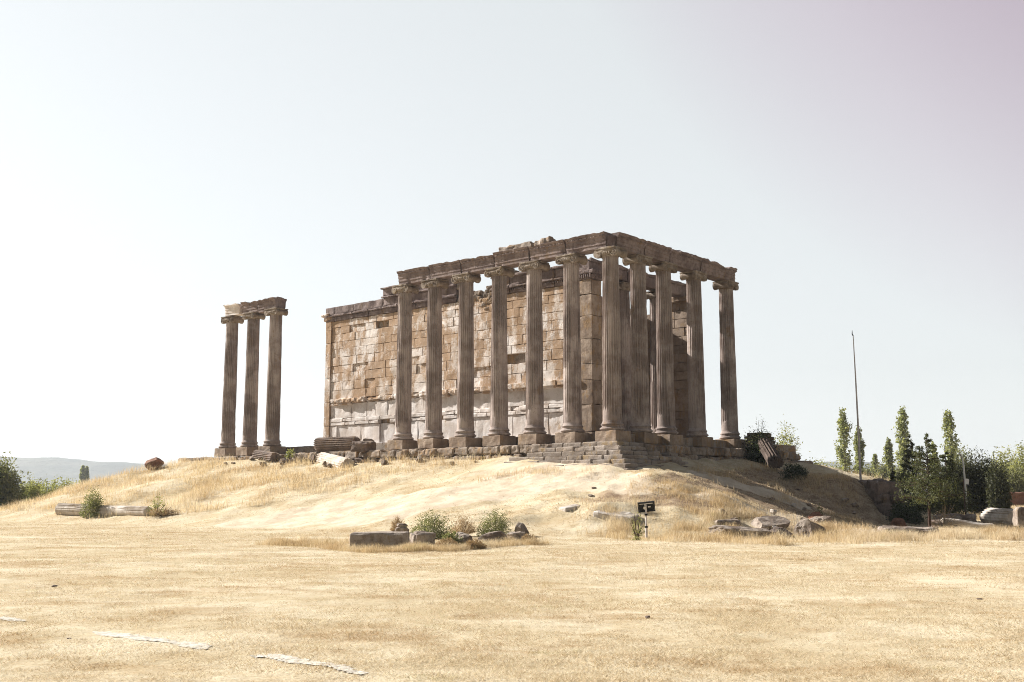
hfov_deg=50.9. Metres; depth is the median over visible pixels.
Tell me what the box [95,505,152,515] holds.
column drum
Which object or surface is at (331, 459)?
column drum
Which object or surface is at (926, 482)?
pine tree
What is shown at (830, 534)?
tall dry grass
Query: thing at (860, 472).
mast
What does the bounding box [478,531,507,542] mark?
field stone
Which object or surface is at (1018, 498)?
brick heap
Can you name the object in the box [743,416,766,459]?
shrub
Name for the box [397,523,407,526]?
stone block
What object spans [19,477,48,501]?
shrub
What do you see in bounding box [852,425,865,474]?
poplar tree
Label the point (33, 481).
broadleaf tree
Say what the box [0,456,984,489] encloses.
hills
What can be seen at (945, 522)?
dry weeds
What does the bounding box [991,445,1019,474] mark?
broadleaf tree
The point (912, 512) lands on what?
shrub
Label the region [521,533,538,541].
dry weeds
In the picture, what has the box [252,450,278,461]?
column drum
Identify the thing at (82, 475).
poplar tree
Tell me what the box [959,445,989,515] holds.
juniper tree
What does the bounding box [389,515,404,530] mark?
dry weeds
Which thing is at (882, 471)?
broadleaf tree
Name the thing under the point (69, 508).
column drum
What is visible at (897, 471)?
broadleaf tree
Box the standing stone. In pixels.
[1012,507,1023,525]
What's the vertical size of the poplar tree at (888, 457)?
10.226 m
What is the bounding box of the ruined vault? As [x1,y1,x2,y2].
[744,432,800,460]
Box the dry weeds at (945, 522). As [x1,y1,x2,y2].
[931,504,961,527]
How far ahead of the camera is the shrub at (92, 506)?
58.33 m
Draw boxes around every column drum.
[55,503,93,515]
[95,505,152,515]
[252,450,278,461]
[313,436,359,451]
[316,452,354,467]
[757,436,783,468]
[979,507,1012,525]
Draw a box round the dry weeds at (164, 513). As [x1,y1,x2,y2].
[147,507,180,516]
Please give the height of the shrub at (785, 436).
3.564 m
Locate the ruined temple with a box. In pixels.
[178,231,813,469]
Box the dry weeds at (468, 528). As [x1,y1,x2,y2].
[449,512,477,534]
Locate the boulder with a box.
[145,457,163,469]
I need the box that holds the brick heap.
[1010,492,1023,505]
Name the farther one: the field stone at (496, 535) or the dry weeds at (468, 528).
the dry weeds at (468, 528)
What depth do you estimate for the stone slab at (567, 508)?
42.21 m
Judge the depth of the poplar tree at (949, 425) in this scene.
129.41 m
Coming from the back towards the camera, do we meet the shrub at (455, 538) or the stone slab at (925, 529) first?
the stone slab at (925, 529)
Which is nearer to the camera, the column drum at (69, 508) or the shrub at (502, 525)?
the shrub at (502, 525)
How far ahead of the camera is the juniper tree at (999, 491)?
63.12 m
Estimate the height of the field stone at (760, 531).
0.550 m
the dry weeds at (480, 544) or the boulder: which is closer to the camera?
the dry weeds at (480, 544)
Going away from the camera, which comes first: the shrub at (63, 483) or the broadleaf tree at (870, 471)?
the shrub at (63, 483)
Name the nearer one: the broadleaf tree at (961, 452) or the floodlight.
the floodlight
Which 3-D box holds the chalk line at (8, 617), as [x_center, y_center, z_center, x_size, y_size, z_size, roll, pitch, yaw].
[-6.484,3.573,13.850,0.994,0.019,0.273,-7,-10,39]
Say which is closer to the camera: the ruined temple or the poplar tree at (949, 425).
the ruined temple
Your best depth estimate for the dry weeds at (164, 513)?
54.90 m
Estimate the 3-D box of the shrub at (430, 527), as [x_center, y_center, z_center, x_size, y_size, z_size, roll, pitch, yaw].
[-2.954,6.671,38.475,1.889,1.418,1.602,0,-8,0]
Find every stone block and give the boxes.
[395,527,408,531]
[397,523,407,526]
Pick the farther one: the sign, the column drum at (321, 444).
the column drum at (321, 444)
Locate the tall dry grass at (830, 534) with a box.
[0,452,1023,553]
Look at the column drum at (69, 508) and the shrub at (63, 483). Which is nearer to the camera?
the column drum at (69, 508)
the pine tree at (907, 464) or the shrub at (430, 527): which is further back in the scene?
the pine tree at (907, 464)
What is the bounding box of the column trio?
[215,297,287,456]
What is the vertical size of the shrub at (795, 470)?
1.146 m
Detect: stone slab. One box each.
[349,531,409,547]
[409,531,435,544]
[559,504,580,511]
[593,510,638,523]
[712,519,740,525]
[877,526,938,536]
[933,513,976,526]
[941,518,993,527]
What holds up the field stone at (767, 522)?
on the ground at (467, 491)
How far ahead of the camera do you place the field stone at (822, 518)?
45.33 m
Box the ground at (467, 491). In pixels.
[0,455,1023,681]
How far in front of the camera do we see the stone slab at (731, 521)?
40.57 m
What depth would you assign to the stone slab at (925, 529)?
38.88 m
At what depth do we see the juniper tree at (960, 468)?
65.13 m
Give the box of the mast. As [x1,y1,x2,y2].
[852,332,861,479]
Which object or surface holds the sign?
on the ground at (467, 491)
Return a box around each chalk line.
[0,616,25,620]
[93,631,210,648]
[250,654,368,674]
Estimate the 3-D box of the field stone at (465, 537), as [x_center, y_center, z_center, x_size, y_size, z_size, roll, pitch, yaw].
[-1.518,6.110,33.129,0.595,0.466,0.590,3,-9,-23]
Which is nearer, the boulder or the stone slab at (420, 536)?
the stone slab at (420, 536)
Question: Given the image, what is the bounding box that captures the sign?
[963,479,968,513]
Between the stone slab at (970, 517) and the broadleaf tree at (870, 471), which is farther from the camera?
the broadleaf tree at (870, 471)
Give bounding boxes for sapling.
[285,448,294,458]
[629,512,644,537]
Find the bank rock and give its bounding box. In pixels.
[858,478,910,516]
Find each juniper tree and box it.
[937,452,971,513]
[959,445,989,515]
[970,450,999,509]
[977,452,1016,508]
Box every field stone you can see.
[310,455,316,461]
[456,532,471,543]
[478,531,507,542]
[507,531,524,541]
[515,522,528,533]
[708,525,769,537]
[751,515,790,528]
[767,527,792,537]
[794,517,825,536]
[807,512,822,518]
[810,516,832,523]
[890,518,906,526]
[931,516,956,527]
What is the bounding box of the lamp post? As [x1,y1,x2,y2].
[958,453,967,513]
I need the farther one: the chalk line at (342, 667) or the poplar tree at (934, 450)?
the poplar tree at (934, 450)
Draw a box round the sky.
[0,0,1023,465]
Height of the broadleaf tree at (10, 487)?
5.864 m
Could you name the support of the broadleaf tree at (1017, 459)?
on the ground at (467, 491)
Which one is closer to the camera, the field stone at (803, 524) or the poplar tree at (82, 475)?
the field stone at (803, 524)
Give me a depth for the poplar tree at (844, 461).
149.11 m
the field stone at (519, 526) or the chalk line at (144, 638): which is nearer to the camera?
the chalk line at (144, 638)
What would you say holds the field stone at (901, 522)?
on the ground at (467, 491)
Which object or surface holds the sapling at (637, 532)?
on the ground at (467, 491)
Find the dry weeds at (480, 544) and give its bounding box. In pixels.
[466,538,486,548]
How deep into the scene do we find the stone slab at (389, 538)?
31.57 m
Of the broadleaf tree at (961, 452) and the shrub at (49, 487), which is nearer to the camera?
the shrub at (49, 487)
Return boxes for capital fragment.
[350,441,375,451]
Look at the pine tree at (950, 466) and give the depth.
57.13 m
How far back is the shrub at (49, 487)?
95.03 m
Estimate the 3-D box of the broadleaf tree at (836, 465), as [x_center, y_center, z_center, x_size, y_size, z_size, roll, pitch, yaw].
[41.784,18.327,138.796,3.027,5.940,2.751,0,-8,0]
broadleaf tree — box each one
[0,451,30,507]
[24,472,43,494]
[828,460,843,469]
[864,464,876,477]
[875,460,893,479]
[887,462,899,480]
[950,440,975,470]
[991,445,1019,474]
[1003,462,1023,491]
[1004,440,1023,482]
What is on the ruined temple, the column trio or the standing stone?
the column trio
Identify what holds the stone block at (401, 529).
on the ground at (467, 491)
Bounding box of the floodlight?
[637,501,654,538]
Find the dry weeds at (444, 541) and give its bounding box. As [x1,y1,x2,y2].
[433,536,456,546]
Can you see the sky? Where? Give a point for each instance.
(858, 165)
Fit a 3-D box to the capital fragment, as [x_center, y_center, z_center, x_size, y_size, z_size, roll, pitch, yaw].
[-8.752,6.221,63.502,1.008,0.649,1.322,3,0,29]
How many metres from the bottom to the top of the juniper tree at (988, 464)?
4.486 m
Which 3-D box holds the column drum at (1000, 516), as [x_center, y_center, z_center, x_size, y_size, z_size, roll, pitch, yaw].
[22.800,8.204,50.093,0.860,0.861,2.626,1,-7,-4]
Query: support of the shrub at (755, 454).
on the ground at (467, 491)
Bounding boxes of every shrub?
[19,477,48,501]
[36,476,62,498]
[49,477,79,492]
[79,485,106,518]
[147,492,167,514]
[406,509,454,539]
[441,529,462,545]
[474,508,516,535]
[742,428,778,464]
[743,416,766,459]
[774,414,802,455]
[778,460,809,479]
[885,498,925,524]
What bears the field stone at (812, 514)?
on the ground at (467, 491)
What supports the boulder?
on the ground at (467, 491)
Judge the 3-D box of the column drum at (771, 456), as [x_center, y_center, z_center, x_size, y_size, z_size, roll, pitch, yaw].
[14.234,6.185,59.456,0.842,0.842,2.135,2,31,-12]
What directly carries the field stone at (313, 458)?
on the ground at (467, 491)
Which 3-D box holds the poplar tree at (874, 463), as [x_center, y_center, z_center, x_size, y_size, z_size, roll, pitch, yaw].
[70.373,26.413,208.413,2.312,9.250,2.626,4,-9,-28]
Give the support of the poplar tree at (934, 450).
on the ground at (467, 491)
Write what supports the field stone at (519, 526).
on the ground at (467, 491)
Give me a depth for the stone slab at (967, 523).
48.11 m
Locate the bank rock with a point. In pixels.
(879, 491)
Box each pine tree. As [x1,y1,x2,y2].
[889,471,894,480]
[891,433,968,526]
[892,435,944,514]
[922,446,982,517]
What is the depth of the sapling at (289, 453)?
67.12 m
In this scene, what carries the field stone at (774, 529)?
on the ground at (467, 491)
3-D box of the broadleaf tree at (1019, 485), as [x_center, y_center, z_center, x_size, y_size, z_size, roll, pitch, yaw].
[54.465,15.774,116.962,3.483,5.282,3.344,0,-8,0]
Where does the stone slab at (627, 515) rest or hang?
on the ground at (467, 491)
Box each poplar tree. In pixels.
[79,465,86,484]
[85,466,89,481]
[833,407,856,472]
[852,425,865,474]
[870,454,878,477]
[882,437,895,473]
[891,406,912,474]
[928,441,939,481]
[939,409,960,461]
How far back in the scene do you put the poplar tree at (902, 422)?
139.42 m
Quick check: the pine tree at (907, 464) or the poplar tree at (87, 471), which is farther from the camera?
the poplar tree at (87, 471)
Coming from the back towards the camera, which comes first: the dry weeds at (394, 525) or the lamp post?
the lamp post
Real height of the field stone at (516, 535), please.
0.379 m
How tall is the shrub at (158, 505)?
1.382 m
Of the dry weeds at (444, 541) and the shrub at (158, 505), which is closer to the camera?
the dry weeds at (444, 541)

